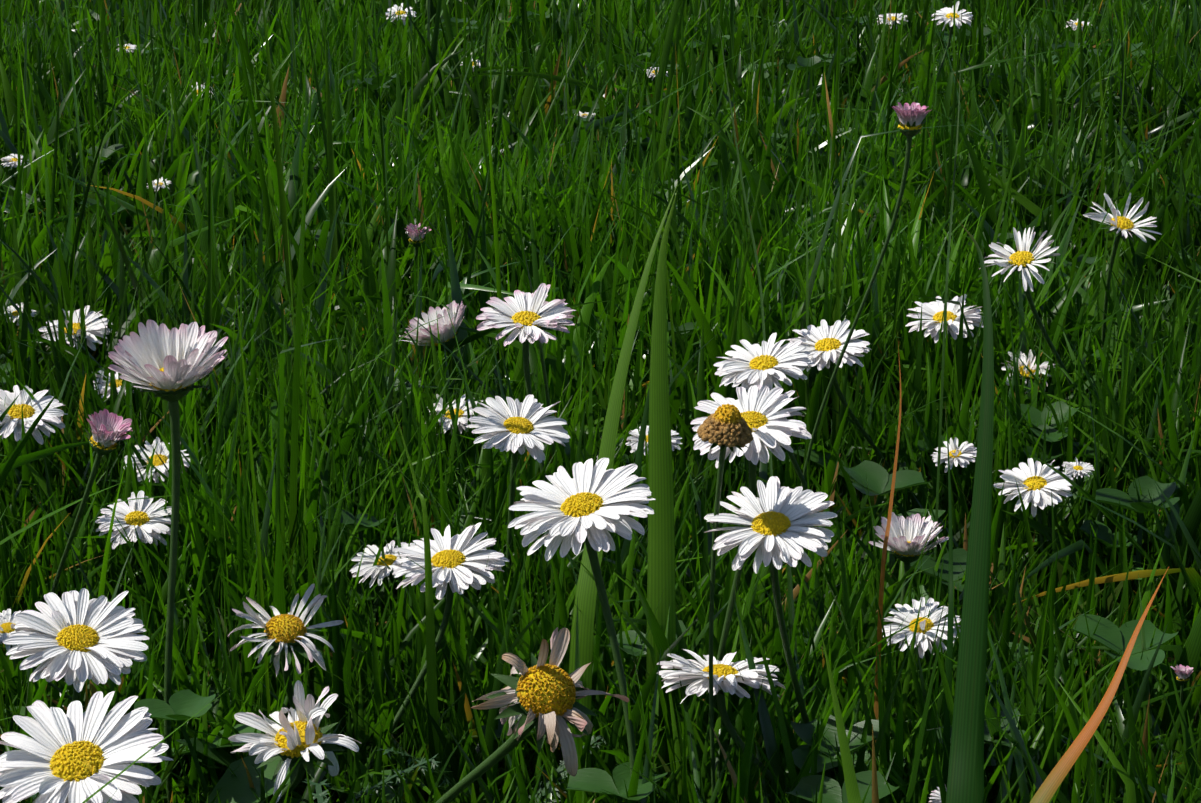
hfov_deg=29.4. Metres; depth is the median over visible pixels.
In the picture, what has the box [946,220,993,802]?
grass
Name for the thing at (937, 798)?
daisy
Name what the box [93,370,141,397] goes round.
daisy
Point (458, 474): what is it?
grass
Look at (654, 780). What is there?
grass
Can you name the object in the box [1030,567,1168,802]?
grass
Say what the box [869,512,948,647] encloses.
daisy
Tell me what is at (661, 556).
grass
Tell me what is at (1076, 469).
daisy
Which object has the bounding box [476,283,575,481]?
daisy
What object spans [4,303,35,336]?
daisy
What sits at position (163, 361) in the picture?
daisy
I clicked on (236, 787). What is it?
daisy leaves
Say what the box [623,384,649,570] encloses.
grass
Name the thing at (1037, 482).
daisy
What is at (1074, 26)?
daisy
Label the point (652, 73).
daisy
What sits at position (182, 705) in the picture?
clover plant
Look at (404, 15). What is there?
daisy
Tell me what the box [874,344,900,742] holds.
grass
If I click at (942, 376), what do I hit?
grass
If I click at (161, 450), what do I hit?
daisy
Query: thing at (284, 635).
daisy
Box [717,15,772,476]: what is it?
grass
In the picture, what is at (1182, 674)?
daisy
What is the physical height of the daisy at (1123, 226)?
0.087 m
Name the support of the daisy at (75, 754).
on the lawn
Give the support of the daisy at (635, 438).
on the grass at (716, 234)
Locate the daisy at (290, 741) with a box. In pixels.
[228,680,361,802]
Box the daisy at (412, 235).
[364,223,431,314]
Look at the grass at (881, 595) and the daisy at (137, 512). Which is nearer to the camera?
the grass at (881, 595)
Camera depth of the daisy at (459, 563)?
0.44 m
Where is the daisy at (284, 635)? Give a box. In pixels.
[228,583,343,711]
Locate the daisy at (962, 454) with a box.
[930,437,976,478]
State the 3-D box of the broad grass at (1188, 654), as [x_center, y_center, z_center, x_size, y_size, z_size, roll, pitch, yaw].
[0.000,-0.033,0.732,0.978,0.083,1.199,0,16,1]
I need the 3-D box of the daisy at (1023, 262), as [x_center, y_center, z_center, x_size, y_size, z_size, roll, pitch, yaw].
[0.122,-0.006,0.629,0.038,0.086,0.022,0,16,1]
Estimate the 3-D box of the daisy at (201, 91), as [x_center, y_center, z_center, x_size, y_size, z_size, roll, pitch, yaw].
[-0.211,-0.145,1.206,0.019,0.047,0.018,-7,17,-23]
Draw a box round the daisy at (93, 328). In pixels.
[38,305,116,351]
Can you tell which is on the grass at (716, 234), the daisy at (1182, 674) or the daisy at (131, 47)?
the daisy at (131, 47)
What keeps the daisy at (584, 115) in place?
on the grass at (716, 234)
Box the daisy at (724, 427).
[697,404,753,802]
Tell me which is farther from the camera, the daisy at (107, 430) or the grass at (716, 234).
the grass at (716, 234)
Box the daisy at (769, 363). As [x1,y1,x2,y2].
[714,333,834,566]
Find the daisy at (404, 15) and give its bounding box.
[385,3,416,43]
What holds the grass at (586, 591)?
on the lawn
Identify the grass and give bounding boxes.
[0,0,1200,82]
[0,0,1200,521]
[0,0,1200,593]
[0,6,1200,802]
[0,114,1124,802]
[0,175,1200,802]
[0,278,1200,802]
[253,502,256,559]
[287,46,335,215]
[392,402,440,793]
[566,183,677,783]
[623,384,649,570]
[646,192,676,715]
[653,757,654,802]
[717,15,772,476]
[820,628,861,802]
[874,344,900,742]
[933,61,960,597]
[942,409,953,787]
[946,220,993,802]
[974,461,992,802]
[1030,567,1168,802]
[1094,741,1097,802]
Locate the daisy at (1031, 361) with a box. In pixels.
[1001,349,1054,408]
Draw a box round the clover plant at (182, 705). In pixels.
[0,11,1195,802]
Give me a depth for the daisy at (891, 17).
1.55 m
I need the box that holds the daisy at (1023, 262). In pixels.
[979,226,1078,402]
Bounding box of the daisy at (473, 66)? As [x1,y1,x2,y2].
[460,59,480,77]
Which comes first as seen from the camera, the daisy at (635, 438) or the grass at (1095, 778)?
the grass at (1095, 778)
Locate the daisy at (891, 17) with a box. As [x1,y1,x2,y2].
[877,13,907,31]
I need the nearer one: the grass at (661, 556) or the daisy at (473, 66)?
the grass at (661, 556)
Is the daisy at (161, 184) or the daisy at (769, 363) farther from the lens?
the daisy at (161, 184)
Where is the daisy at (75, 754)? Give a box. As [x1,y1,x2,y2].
[0,691,173,802]
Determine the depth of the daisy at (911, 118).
0.53 m
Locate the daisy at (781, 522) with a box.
[704,476,836,723]
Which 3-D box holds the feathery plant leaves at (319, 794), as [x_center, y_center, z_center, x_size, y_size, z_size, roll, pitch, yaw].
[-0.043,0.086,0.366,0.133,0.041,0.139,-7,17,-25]
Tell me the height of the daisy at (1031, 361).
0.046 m
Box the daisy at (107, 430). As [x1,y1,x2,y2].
[24,409,132,715]
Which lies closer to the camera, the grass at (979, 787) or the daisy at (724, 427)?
the grass at (979, 787)
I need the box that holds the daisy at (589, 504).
[508,458,655,802]
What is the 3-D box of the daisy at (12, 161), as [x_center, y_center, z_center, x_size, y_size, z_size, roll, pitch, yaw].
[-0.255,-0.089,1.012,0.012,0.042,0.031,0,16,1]
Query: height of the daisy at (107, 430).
0.088 m
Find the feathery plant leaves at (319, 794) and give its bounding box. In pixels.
[30,735,608,802]
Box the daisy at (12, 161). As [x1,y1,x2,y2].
[0,154,27,179]
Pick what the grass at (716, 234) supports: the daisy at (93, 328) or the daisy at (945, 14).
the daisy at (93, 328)
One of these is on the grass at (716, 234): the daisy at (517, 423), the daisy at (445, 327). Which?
the daisy at (445, 327)
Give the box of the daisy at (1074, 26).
[1066,19,1091,30]
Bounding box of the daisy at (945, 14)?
[928,1,972,100]
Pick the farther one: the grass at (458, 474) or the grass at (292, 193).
the grass at (292, 193)
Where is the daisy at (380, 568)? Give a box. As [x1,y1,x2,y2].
[350,540,416,599]
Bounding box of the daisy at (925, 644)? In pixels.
[882,597,960,693]
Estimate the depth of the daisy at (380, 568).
0.49 m
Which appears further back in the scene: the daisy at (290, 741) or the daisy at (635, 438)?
the daisy at (635, 438)
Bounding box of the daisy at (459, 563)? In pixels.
[369,522,508,771]
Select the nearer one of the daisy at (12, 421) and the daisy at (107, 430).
the daisy at (107, 430)
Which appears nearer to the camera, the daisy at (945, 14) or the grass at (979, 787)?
the grass at (979, 787)
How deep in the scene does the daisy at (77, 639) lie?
0.40 m
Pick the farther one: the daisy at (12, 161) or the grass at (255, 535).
the daisy at (12, 161)
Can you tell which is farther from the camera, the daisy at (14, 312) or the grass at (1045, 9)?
the grass at (1045, 9)
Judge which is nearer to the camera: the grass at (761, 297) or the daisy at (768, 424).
the daisy at (768, 424)
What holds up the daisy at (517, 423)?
on the lawn
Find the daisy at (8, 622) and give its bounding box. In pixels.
[0,609,84,710]
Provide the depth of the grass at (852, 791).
0.30 m
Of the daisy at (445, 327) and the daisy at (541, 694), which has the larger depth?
the daisy at (445, 327)
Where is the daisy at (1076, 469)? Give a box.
[1056,457,1094,516]
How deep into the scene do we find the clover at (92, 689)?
0.52 m
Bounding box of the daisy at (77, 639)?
[3,588,149,701]
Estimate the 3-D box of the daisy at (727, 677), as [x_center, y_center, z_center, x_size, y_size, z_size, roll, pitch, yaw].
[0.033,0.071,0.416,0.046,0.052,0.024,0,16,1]
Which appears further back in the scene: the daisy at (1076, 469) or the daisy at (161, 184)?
the daisy at (161, 184)
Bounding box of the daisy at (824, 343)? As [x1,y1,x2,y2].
[787,319,902,490]
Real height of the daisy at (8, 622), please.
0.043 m
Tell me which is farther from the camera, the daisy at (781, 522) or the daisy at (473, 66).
the daisy at (473, 66)
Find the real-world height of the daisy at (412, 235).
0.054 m
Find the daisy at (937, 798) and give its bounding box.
[929,785,946,802]
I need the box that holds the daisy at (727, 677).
[657,649,790,793]
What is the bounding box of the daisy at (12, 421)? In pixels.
[0,385,67,513]
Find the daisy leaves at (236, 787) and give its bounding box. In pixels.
[0,301,1165,802]
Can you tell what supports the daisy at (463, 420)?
on the lawn
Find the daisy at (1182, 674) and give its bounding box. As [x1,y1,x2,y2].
[1170,664,1192,741]
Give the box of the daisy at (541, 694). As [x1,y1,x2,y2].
[436,627,628,802]
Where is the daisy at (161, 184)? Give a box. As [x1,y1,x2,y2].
[147,177,170,225]
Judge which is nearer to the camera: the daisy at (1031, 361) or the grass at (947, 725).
the grass at (947, 725)
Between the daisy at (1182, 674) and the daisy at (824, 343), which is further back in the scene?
the daisy at (824, 343)
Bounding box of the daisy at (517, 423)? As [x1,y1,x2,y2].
[466,395,569,587]
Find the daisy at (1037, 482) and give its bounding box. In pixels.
[994,458,1072,601]
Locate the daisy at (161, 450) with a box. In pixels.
[123,437,189,503]
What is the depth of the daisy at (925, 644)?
0.46 m
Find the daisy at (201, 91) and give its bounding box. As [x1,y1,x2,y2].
[179,82,212,101]
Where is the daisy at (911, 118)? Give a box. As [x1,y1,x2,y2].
[801,102,930,490]
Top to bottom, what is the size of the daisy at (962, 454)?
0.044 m
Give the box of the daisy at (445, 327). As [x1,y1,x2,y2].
[402,301,505,399]
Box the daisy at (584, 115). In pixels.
[574,111,595,119]
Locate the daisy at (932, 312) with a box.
[905,294,982,398]
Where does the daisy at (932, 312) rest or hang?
on the lawn
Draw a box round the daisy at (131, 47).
[116,43,135,56]
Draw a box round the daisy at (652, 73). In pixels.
[647,67,667,89]
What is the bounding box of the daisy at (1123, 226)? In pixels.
[1083,192,1161,347]
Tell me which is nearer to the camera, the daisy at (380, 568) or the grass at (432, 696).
the grass at (432, 696)
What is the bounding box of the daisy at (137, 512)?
[95,490,170,592]
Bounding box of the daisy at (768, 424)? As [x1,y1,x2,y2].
[690,385,811,754]
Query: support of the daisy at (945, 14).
on the lawn
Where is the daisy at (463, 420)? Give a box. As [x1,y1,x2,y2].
[428,394,482,442]
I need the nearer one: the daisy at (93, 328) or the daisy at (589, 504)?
the daisy at (589, 504)
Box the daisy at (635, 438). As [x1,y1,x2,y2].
[625,426,681,454]
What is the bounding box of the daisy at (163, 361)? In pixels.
[108,319,227,802]

